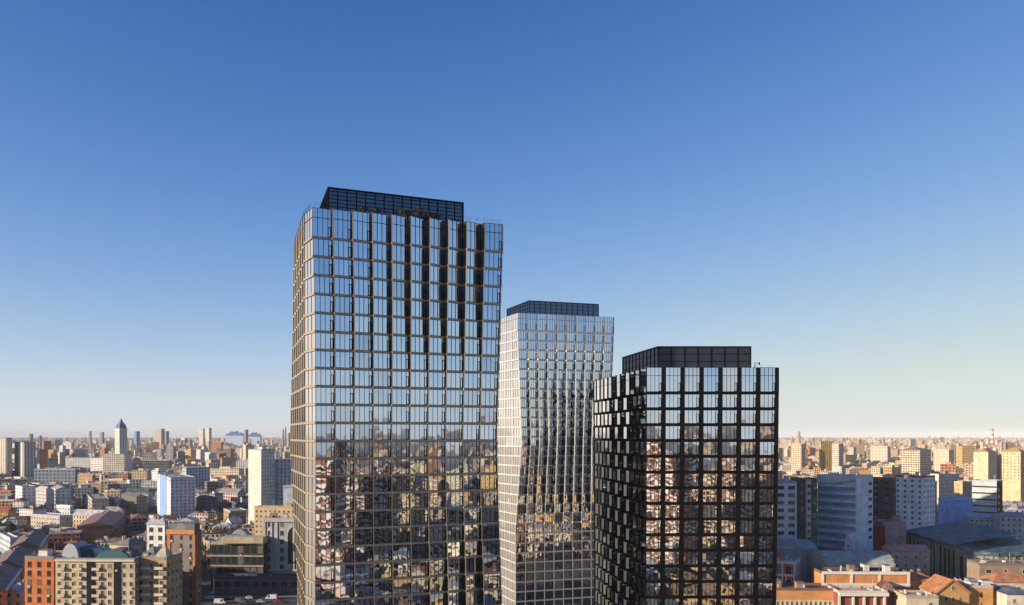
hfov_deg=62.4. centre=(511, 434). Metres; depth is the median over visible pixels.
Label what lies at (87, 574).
apartment building
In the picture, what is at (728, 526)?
window
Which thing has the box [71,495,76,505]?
workshop building
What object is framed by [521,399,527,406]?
window
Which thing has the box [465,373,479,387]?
window
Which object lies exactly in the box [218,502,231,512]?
workshop building
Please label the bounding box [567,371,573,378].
window
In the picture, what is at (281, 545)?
apartment building
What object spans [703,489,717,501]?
window
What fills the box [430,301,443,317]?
window
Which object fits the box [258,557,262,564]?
window
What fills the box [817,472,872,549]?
office building
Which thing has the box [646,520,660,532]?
window
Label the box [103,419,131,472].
spire tower
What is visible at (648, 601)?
window
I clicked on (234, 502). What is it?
building
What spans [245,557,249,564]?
window
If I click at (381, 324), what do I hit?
window
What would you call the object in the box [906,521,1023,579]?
market hall
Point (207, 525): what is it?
bare tree
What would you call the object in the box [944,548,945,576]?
window
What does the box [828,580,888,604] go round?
building
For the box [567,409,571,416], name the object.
window
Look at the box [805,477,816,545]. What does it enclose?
office building
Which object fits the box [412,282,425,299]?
window
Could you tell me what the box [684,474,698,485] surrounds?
window
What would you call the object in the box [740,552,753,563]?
window
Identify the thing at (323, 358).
window
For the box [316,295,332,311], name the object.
window
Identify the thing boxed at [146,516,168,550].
apartment building
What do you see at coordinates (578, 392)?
window
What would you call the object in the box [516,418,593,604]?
window
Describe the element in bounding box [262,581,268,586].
window
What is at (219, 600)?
delivery van
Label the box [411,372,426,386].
window
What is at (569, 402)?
window
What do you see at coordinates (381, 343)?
window
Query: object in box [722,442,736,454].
window
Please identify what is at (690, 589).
window
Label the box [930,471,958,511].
apartment building
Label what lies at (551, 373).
window
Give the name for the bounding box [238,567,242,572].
window
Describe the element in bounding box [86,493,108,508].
building
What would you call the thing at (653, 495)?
window
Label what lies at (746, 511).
window
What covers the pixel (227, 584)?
window
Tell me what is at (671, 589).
window
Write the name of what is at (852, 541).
building
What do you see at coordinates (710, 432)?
window
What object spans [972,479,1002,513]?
office building
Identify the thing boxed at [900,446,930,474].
apartment building
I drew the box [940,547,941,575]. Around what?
window
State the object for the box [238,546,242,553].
window
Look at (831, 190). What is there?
sky
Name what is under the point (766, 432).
window
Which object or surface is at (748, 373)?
window
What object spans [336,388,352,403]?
window
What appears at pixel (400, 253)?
window
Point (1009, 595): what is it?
building
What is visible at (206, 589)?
ground
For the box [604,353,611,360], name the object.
window
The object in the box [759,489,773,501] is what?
window
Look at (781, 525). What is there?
window
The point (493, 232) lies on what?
window
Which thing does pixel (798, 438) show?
factory chimney
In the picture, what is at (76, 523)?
bare groves
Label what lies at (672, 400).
window
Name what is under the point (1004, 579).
building
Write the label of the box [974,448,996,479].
apartment building
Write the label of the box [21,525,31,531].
bare tree
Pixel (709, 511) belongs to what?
window
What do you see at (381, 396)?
window
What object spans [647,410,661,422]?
window
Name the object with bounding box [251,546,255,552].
window
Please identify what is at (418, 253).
window
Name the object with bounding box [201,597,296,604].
road
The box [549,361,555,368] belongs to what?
window
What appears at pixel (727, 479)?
window
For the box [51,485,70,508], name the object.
building
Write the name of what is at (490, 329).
window
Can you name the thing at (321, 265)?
window
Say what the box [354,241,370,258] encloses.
window
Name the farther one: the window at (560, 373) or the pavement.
the pavement
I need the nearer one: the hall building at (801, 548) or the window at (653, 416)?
the window at (653, 416)
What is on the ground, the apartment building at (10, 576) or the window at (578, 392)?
the apartment building at (10, 576)
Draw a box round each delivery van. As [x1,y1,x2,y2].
[214,598,226,603]
[234,597,246,602]
[265,594,276,599]
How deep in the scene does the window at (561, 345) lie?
317.42 m
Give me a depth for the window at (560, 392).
318.11 m
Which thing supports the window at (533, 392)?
in the glass tower at (555, 360)
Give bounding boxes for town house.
[0,526,7,531]
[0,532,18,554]
[13,497,29,506]
[42,524,60,532]
[49,527,74,531]
[54,539,77,549]
[73,508,104,529]
[107,496,119,506]
[125,488,152,507]
[128,531,146,540]
[153,515,179,518]
[168,518,183,528]
[186,510,204,517]
[196,511,213,520]
[201,491,222,502]
[211,521,235,534]
[218,488,245,501]
[243,525,253,534]
[1007,503,1023,508]
[1017,501,1023,507]
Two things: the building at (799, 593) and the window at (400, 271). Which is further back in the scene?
the building at (799, 593)
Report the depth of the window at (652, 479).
191.73 m
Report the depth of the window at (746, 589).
191.87 m
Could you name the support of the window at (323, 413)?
in the glass tower at (395, 371)
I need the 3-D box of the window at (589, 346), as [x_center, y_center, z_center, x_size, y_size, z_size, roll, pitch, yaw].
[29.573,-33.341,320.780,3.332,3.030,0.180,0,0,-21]
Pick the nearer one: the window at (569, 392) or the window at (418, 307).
the window at (418, 307)
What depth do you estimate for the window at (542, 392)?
315.64 m
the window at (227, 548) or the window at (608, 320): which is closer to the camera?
the window at (608, 320)
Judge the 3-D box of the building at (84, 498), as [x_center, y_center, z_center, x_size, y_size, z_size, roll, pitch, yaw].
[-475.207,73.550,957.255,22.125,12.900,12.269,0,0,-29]
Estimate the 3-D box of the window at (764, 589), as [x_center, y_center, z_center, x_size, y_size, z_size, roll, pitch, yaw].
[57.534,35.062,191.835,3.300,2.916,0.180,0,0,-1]
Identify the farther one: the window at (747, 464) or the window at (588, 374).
the window at (588, 374)
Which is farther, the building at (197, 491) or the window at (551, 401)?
the building at (197, 491)
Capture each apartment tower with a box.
[0,436,11,476]
[14,442,35,476]
[248,446,274,523]
[873,470,895,521]
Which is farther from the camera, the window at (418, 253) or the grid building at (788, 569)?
the grid building at (788, 569)
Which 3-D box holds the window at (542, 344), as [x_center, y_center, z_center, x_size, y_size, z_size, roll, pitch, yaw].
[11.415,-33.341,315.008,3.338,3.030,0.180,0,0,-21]
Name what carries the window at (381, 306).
in the glass tower at (395, 371)
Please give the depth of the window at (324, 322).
166.98 m
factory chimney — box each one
[282,430,283,446]
[797,431,800,443]
[991,429,993,445]
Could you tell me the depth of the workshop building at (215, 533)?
582.42 m
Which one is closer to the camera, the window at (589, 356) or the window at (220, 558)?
the window at (589, 356)
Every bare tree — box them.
[5,521,17,531]
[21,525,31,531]
[59,533,73,542]
[84,533,96,544]
[87,537,97,544]
[108,529,121,537]
[124,501,135,513]
[125,516,130,530]
[200,521,214,529]
[201,542,210,564]
[204,555,210,570]
[211,523,228,534]
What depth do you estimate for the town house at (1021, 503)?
838.87 m
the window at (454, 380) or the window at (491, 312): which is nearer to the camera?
the window at (454, 380)
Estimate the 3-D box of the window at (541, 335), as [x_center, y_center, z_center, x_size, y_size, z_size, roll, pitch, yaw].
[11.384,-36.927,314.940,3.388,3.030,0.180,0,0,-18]
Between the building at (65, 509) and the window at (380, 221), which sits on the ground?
the building at (65, 509)
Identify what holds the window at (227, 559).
in the office building at (242, 550)
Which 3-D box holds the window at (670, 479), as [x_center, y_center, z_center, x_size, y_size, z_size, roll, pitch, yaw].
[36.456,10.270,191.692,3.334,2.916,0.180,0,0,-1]
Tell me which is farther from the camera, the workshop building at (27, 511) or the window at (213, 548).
the workshop building at (27, 511)
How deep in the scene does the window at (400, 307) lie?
172.70 m
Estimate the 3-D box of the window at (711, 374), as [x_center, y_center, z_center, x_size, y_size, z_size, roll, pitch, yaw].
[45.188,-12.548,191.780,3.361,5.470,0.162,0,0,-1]
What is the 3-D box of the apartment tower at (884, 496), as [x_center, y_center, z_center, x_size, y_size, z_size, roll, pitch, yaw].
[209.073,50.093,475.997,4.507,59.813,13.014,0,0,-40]
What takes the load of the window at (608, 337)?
in the glass tower at (555, 360)
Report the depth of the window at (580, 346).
319.75 m
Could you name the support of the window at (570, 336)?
in the glass tower at (555, 360)
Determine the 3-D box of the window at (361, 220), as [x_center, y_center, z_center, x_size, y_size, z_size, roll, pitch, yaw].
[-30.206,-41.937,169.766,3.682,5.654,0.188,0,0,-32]
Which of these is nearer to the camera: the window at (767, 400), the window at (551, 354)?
the window at (767, 400)
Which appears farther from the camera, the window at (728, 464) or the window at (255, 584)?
the window at (255, 584)
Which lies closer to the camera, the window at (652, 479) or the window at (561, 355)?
the window at (652, 479)
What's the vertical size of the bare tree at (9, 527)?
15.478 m
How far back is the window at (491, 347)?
178.93 m
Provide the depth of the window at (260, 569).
440.04 m
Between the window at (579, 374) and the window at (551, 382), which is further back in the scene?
the window at (579, 374)
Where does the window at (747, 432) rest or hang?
in the glass tower at (685, 473)
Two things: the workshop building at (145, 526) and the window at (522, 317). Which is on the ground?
the workshop building at (145, 526)
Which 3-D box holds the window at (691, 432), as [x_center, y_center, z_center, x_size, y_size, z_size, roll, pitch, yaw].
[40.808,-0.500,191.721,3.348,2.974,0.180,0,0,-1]
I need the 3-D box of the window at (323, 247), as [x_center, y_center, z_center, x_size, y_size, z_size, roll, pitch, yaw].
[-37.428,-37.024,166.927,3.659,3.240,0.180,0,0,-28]
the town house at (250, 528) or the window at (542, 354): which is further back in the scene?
the town house at (250, 528)
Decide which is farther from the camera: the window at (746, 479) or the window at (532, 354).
the window at (532, 354)
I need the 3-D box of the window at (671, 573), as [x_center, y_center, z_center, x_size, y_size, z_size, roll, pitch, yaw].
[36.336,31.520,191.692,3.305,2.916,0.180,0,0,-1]
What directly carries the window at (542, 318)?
in the glass tower at (555, 360)
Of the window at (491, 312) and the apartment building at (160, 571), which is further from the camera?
the apartment building at (160, 571)
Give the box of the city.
[0,436,1023,497]
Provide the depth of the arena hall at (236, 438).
5600.00 m
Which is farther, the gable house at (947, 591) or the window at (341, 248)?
the gable house at (947, 591)
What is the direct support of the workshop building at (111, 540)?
on the ground
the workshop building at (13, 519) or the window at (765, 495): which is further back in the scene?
the workshop building at (13, 519)
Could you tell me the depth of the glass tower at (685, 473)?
191.81 m
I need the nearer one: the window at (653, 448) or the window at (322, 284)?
the window at (322, 284)
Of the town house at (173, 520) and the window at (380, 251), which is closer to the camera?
the window at (380, 251)
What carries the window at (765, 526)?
in the glass tower at (685, 473)
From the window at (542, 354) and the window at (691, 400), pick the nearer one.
the window at (691, 400)
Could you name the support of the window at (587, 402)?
in the glass tower at (555, 360)
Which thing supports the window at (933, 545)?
in the market hall
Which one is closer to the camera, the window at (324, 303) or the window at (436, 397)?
the window at (324, 303)
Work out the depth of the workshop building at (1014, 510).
754.80 m
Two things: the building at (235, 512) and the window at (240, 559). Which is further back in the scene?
the building at (235, 512)
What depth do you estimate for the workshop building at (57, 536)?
583.69 m
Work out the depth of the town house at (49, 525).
688.69 m
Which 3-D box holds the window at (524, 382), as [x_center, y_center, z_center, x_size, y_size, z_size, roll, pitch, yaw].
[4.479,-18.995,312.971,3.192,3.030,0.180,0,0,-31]
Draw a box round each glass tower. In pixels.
[290,187,502,604]
[497,300,613,604]
[593,346,778,604]
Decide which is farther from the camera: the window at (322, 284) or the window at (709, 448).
the window at (709, 448)
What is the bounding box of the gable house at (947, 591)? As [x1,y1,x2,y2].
[918,574,970,604]
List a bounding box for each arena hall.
[225,431,243,445]
[248,432,261,444]
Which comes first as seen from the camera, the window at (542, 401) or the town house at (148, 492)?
the window at (542, 401)
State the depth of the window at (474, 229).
178.32 m
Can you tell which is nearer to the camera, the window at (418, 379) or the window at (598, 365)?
the window at (418, 379)
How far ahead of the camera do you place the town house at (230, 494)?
920.51 m
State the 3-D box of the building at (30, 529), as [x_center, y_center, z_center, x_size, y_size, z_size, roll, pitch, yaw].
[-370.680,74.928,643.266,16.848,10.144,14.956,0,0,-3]
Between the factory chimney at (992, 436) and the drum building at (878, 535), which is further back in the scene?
the factory chimney at (992, 436)
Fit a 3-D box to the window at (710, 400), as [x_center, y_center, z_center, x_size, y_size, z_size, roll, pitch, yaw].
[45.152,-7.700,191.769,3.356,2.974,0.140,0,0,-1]
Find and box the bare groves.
[0,492,210,573]
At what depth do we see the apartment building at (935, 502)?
560.17 m
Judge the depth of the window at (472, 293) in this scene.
178.16 m
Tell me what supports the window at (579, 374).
in the glass tower at (555, 360)
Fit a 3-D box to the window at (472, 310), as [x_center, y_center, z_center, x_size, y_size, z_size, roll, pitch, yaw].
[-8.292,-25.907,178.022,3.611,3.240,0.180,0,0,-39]
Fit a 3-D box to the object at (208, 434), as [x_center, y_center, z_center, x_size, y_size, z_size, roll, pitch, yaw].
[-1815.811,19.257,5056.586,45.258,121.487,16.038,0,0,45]
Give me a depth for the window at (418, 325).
173.99 m
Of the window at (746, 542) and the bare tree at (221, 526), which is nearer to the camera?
the window at (746, 542)
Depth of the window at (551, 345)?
316.10 m
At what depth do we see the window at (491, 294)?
178.95 m
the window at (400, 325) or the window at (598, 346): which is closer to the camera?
the window at (400, 325)
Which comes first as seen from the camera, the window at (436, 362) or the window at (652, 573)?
the window at (436, 362)
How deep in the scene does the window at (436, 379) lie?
174.97 m
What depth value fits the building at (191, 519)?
637.14 m
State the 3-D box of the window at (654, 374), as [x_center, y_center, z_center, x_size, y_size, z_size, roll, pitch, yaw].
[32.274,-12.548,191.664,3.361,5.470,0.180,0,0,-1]
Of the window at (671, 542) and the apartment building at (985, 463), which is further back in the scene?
the apartment building at (985, 463)
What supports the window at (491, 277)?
in the glass tower at (395, 371)
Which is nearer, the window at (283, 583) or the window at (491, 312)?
the window at (491, 312)
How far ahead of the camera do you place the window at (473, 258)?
178.23 m
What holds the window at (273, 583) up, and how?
in the shop pavilion
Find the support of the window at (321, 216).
in the glass tower at (395, 371)
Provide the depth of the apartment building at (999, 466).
1081.45 m
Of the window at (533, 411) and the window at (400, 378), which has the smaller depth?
the window at (400, 378)
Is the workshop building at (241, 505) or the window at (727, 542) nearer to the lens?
the window at (727, 542)
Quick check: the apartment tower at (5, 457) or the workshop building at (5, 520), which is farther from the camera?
the apartment tower at (5, 457)
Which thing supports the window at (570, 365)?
in the glass tower at (555, 360)
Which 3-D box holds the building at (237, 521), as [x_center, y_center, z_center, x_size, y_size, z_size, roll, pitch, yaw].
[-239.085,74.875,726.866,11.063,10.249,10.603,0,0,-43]
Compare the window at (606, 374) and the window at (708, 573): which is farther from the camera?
the window at (606, 374)
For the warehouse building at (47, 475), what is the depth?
1303.49 m
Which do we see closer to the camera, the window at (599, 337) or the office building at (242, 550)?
the window at (599, 337)
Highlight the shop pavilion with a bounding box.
[213,569,296,593]
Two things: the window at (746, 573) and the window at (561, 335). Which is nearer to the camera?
the window at (746, 573)
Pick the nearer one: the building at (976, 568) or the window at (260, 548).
the building at (976, 568)
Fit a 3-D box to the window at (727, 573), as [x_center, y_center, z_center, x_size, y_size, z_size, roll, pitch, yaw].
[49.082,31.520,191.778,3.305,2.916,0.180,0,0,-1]
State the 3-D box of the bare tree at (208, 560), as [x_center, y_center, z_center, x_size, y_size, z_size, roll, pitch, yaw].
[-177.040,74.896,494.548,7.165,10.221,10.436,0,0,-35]
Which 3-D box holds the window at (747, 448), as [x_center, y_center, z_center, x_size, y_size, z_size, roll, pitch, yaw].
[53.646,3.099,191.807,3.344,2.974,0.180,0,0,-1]
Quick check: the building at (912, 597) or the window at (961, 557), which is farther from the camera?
the window at (961, 557)
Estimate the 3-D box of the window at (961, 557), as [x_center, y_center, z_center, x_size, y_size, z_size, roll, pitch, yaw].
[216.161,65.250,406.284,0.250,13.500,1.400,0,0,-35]
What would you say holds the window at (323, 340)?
in the glass tower at (395, 371)
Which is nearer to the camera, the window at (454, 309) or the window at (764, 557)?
the window at (454, 309)
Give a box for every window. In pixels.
[211,546,216,552]
[211,556,216,563]
[211,567,216,574]
[214,581,221,587]
[218,546,222,552]
[218,556,222,563]
[218,567,222,573]
[224,546,229,553]
[224,581,230,587]
[225,557,229,563]
[225,567,229,572]
[231,546,236,553]
[231,557,235,563]
[231,567,235,572]
[233,581,240,587]
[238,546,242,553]
[238,557,242,563]
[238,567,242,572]
[243,581,249,587]
[244,546,249,553]
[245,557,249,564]
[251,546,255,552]
[251,557,255,564]
[252,581,259,587]
[258,546,262,552]
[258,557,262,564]
[258,567,262,572]
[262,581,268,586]
[271,581,277,586]
[281,581,287,587]
[286,525,296,563]
[290,581,296,587]
[291,208,315,604]
[313,207,330,237]
[314,238,331,255]
[314,257,331,274]
[315,276,332,293]
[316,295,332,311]
[316,314,332,330]
[316,333,332,348]
[316,351,333,366]
[316,369,333,384]
[316,387,333,402]
[316,406,500,604]
[333,209,350,238]
[334,240,350,257]
[334,258,351,275]
[335,277,351,294]
[335,296,352,312]
[336,315,352,331]
[336,333,352,349]
[336,351,352,367]
[336,370,352,385]
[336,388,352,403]
[353,211,369,240]
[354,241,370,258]
[354,260,370,277]
[355,279,370,295]
[355,297,370,313]
[355,316,370,332]
[355,334,370,350]
[355,352,371,367]
[355,370,371,385]
[355,388,371,403]
[373,213,388,242]
[373,243,389,260]
[374,261,389,278]
[374,280,389,296]
[374,298,389,315]
[374,317,389,333]
[374,335,389,350]
[374,353,389,368]
[374,371,390,386]
[374,388,390,403]
[392,389,408,403]
[393,214,407,243]
[393,245,407,261]
[393,263,407,279]
[393,281,407,298]
[393,299,407,316]
[393,317,407,334]
[393,336,407,351]
[393,353,408,368]
[393,371,408,386]
[411,336,426,352]
[411,354,426,369]
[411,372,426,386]
[411,389,426,404]
[412,216,426,245]
[412,246,425,263]
[412,264,425,281]
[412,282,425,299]
[412,300,425,317]
[412,318,425,334]
[429,355,444,369]
[429,372,444,387]
[429,390,444,404]
[430,265,443,282]
[430,283,443,300]
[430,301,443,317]
[430,319,443,335]
[430,337,444,352]
[431,218,444,247]
[431,248,444,264]
[447,355,462,370]
[447,373,462,387]
[447,390,462,404]
[448,302,461,318]
[448,320,461,336]
[448,338,461,353]
[449,219,462,248]
[449,249,462,266]
[449,267,461,283]
[449,285,461,301]
[464,390,479,404]
[465,339,479,353]
[465,356,479,370]
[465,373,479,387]
[466,286,479,302]
[466,303,479,319]
[466,321,479,336]
[467,250,479,267]
[467,268,479,284]
[468,221,480,249]
[481,391,496,405]
[482,356,497,371]
[482,374,497,388]
[483,322,498,337]
[483,339,498,354]
[484,269,500,284]
[484,287,499,302]
[484,304,499,319]
[485,223,501,250]
[485,252,500,267]
[498,313,521,604]
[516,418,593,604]
[518,313,526,329]
[519,331,526,338]
[519,340,527,348]
[520,350,527,358]
[520,360,527,367]
[520,370,527,377]
[521,379,527,387]
[521,389,527,396]
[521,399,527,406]
[522,408,527,416]
[528,313,536,329]
[529,331,536,339]
[529,341,536,348]
[529,350,536,358]
[530,360,536,368]
[530,370,536,377]
[530,380,536,387]
[530,389,536,397]
[531,399,536,406]
[531,408,536,416]
[538,314,546,329]
[538,331,546,339]
[539,341,546,349]
[539,351,546,358]
[539,360,545,368]
[539,370,545,377]
[539,380,545,387]
[540,389,545,397]
[540,399,545,406]
[540,409,545,416]
[548,314,555,330]
[548,332,555,339]
[548,341,555,349]
[548,351,555,358]
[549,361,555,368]
[549,370,554,378]
[549,380,554,387]
[549,390,554,397]
[549,399,554,406]
[549,409,554,416]
[558,315,565,330]
[558,332,565,340]
[558,342,565,349]
[558,351,564,359]
[558,361,564,368]
[558,371,563,378]
[558,380,563,387]
[558,390,563,397]
[558,399,562,406]
[558,409,562,416]
[567,315,575,330]
[567,333,575,340]
[567,342,574,349]
[567,352,574,359]
[567,361,573,369]
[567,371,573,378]
[567,380,572,388]
[567,390,572,397]
[567,399,571,407]
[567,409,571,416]
[576,371,582,378]
[576,380,581,388]
[576,390,580,397]
[576,399,580,407]
[576,409,580,416]
[577,315,584,331]
[577,333,584,340]
[577,342,584,350]
[577,352,583,359]
[577,362,582,369]
[585,381,590,388]
[585,390,589,397]
[585,400,589,407]
[585,409,589,416]
[586,316,594,331]
[586,333,593,341]
[586,343,593,350]
[586,352,592,360]
[586,362,592,369]
[586,371,591,379]
[594,369,645,604]
[595,343,602,350]
[595,353,601,360]
[595,362,601,369]
[595,372,600,379]
[596,316,603,332]
[596,334,603,341]
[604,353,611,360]
[604,362,611,369]
[604,372,610,377]
[605,317,612,332]
[605,334,612,341]
[605,343,612,351]
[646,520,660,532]
[646,536,660,548]
[646,552,660,564]
[646,567,660,579]
[646,583,660,595]
[646,599,660,604]
[647,367,661,390]
[647,394,661,406]
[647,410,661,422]
[647,426,660,438]
[647,442,660,454]
[647,458,660,470]
[647,474,660,485]
[647,489,660,501]
[647,505,660,517]
[665,474,679,485]
[665,489,679,501]
[665,505,679,517]
[665,520,679,532]
[665,536,679,548]
[665,552,679,564]
[665,567,678,579]
[665,583,678,595]
[665,599,678,604]
[666,367,680,390]
[666,394,680,406]
[666,410,679,422]
[666,426,679,438]
[666,442,679,454]
[666,458,679,470]
[684,458,698,470]
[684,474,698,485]
[684,489,698,501]
[684,505,698,517]
[684,520,697,532]
[684,536,697,548]
[684,552,697,564]
[684,567,697,579]
[684,583,697,595]
[685,367,699,391]
[685,394,698,406]
[685,410,698,422]
[685,426,698,438]
[685,442,698,454]
[702,567,716,579]
[702,583,716,595]
[703,442,717,454]
[703,458,717,470]
[703,474,717,485]
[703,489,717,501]
[703,505,716,517]
[703,520,716,532]
[703,536,716,548]
[703,552,716,563]
[704,367,718,391]
[704,394,717,406]
[704,410,717,422]
[704,426,717,438]
[721,536,735,548]
[721,552,735,563]
[721,567,735,579]
[721,583,734,595]
[722,426,736,438]
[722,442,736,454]
[722,458,736,470]
[722,474,735,485]
[722,489,735,501]
[722,505,735,517]
[722,520,735,532]
[723,367,736,391]
[723,394,736,406]
[723,410,736,422]
[740,505,754,517]
[740,520,754,532]
[740,536,754,548]
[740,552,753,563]
[740,567,753,579]
[740,583,753,595]
[741,410,755,422]
[741,426,755,438]
[741,442,755,454]
[741,458,754,470]
[741,474,754,485]
[741,489,754,501]
[742,367,755,391]
[742,394,755,406]
[758,583,772,595]
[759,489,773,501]
[759,505,773,517]
[759,520,772,532]
[759,536,772,548]
[759,552,772,563]
[759,567,772,579]
[760,410,774,422]
[760,426,774,438]
[760,442,774,454]
[760,458,773,470]
[760,474,773,485]
[761,367,774,391]
[761,394,774,406]
[777,523,783,527]
[785,566,790,573]
[788,523,794,527]
[930,544,930,574]
[933,545,934,574]
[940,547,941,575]
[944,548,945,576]
[948,549,949,577]
[953,550,954,577]
[960,556,962,579]
[986,569,991,573]
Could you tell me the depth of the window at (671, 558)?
191.73 m
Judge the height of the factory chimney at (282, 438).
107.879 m
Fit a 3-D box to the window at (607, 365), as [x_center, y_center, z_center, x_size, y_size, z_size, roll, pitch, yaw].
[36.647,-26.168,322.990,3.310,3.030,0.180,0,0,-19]
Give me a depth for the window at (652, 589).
191.73 m
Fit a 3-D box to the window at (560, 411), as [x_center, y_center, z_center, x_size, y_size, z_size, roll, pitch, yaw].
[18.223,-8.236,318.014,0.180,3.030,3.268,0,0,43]
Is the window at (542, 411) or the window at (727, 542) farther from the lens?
the window at (542, 411)
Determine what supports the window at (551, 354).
in the glass tower at (555, 360)
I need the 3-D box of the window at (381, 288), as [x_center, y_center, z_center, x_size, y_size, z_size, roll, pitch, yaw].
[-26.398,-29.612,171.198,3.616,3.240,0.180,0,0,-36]
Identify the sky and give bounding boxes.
[0,0,1023,437]
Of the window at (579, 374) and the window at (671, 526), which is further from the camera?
the window at (579, 374)
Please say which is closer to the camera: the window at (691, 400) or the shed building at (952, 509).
the window at (691, 400)
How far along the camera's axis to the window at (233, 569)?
441.12 m
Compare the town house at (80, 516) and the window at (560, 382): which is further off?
the town house at (80, 516)
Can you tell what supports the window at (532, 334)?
in the glass tower at (555, 360)
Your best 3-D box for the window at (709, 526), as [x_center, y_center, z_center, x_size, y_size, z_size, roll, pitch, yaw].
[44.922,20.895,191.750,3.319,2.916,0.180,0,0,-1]
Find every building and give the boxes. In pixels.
[0,490,14,494]
[0,499,15,506]
[0,505,15,518]
[0,516,21,527]
[0,545,35,581]
[0,563,21,604]
[1,518,14,530]
[3,493,14,498]
[3,515,30,523]
[8,578,24,604]
[10,528,40,532]
[10,530,48,553]
[15,485,35,505]
[16,523,42,532]
[19,505,46,515]
[25,549,62,604]
[31,512,72,527]
[34,468,77,483]
[36,485,52,510]
[49,529,82,546]
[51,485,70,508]
[54,541,142,604]
[56,504,72,513]
[65,457,93,467]
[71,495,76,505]
[76,511,125,538]
[78,473,95,481]
[81,494,85,505]
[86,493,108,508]
[90,457,102,470]
[94,536,109,542]
[100,536,144,544]
[104,505,124,512]
[107,488,123,505]
[108,536,146,551]
[121,492,147,512]
[130,513,147,528]
[137,545,181,604]
[142,459,171,469]
[144,519,167,530]
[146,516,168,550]
[147,514,156,519]
[157,472,194,517]
[166,522,200,604]
[178,516,199,522]
[195,489,208,493]
[196,494,217,510]
[199,518,218,523]
[200,522,215,529]
[201,530,224,538]
[202,536,216,553]
[210,528,267,587]
[212,509,222,522]
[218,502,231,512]
[224,507,246,523]
[226,516,242,527]
[231,499,237,507]
[235,502,247,509]
[241,496,247,502]
[254,504,293,534]
[263,513,296,572]
[275,458,291,505]
[283,485,292,505]
[776,578,836,604]
[777,476,796,538]
[777,539,816,582]
[777,552,800,582]
[791,444,805,470]
[791,477,806,538]
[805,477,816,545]
[805,479,811,540]
[807,550,894,582]
[812,563,909,589]
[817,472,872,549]
[819,441,831,468]
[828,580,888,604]
[832,444,843,465]
[844,533,860,549]
[870,446,889,461]
[873,521,884,550]
[875,515,905,543]
[876,579,894,604]
[881,542,930,576]
[894,472,934,531]
[894,589,938,604]
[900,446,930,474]
[909,569,929,589]
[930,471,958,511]
[934,449,953,470]
[935,481,936,524]
[937,497,973,530]
[954,480,971,497]
[956,578,992,604]
[963,512,992,527]
[967,553,1023,579]
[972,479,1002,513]
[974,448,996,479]
[977,569,1023,589]
[992,510,1023,542]
[993,586,1023,604]
[997,454,1001,479]
[1001,447,1023,500]
[1003,500,1012,509]
[1006,508,1023,511]
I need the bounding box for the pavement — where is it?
[201,596,296,596]
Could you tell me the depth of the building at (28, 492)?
906.33 m
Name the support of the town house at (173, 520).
on the ground
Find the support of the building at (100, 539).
on the ground
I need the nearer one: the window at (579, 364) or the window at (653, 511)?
the window at (653, 511)
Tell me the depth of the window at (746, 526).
191.87 m
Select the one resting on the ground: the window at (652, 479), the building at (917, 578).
the building at (917, 578)
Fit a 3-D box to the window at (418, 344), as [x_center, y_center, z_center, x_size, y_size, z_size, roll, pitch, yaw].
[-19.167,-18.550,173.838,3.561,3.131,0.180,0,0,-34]
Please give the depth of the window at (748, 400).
191.87 m
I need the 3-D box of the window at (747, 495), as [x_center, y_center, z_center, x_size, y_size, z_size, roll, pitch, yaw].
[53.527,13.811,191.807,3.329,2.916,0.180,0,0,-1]
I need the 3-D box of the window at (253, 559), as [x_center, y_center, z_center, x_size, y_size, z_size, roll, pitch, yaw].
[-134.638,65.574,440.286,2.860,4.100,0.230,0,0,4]
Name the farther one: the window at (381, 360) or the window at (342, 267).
the window at (381, 360)
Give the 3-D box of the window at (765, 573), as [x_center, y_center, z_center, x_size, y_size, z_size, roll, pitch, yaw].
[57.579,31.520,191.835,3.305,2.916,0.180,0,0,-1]
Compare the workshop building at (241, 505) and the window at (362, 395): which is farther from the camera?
the workshop building at (241, 505)
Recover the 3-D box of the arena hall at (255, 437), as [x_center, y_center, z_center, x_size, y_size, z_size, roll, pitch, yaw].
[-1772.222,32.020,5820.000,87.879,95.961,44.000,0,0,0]
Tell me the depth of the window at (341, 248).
168.37 m
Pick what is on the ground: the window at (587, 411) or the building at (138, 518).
the building at (138, 518)
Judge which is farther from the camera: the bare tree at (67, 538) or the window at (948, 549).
the bare tree at (67, 538)
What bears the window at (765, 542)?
in the glass tower at (685, 473)
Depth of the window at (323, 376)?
166.90 m
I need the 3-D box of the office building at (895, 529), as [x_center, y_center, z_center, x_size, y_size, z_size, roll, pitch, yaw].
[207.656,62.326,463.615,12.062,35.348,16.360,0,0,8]
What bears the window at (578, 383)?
in the glass tower at (555, 360)
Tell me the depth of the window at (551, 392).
317.07 m
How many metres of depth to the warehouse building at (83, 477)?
1255.02 m
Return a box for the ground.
[12,438,1023,595]
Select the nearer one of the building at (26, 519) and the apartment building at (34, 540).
the apartment building at (34, 540)
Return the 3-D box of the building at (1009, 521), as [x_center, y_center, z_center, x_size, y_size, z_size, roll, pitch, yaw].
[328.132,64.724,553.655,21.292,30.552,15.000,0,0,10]
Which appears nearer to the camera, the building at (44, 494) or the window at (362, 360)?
the window at (362, 360)

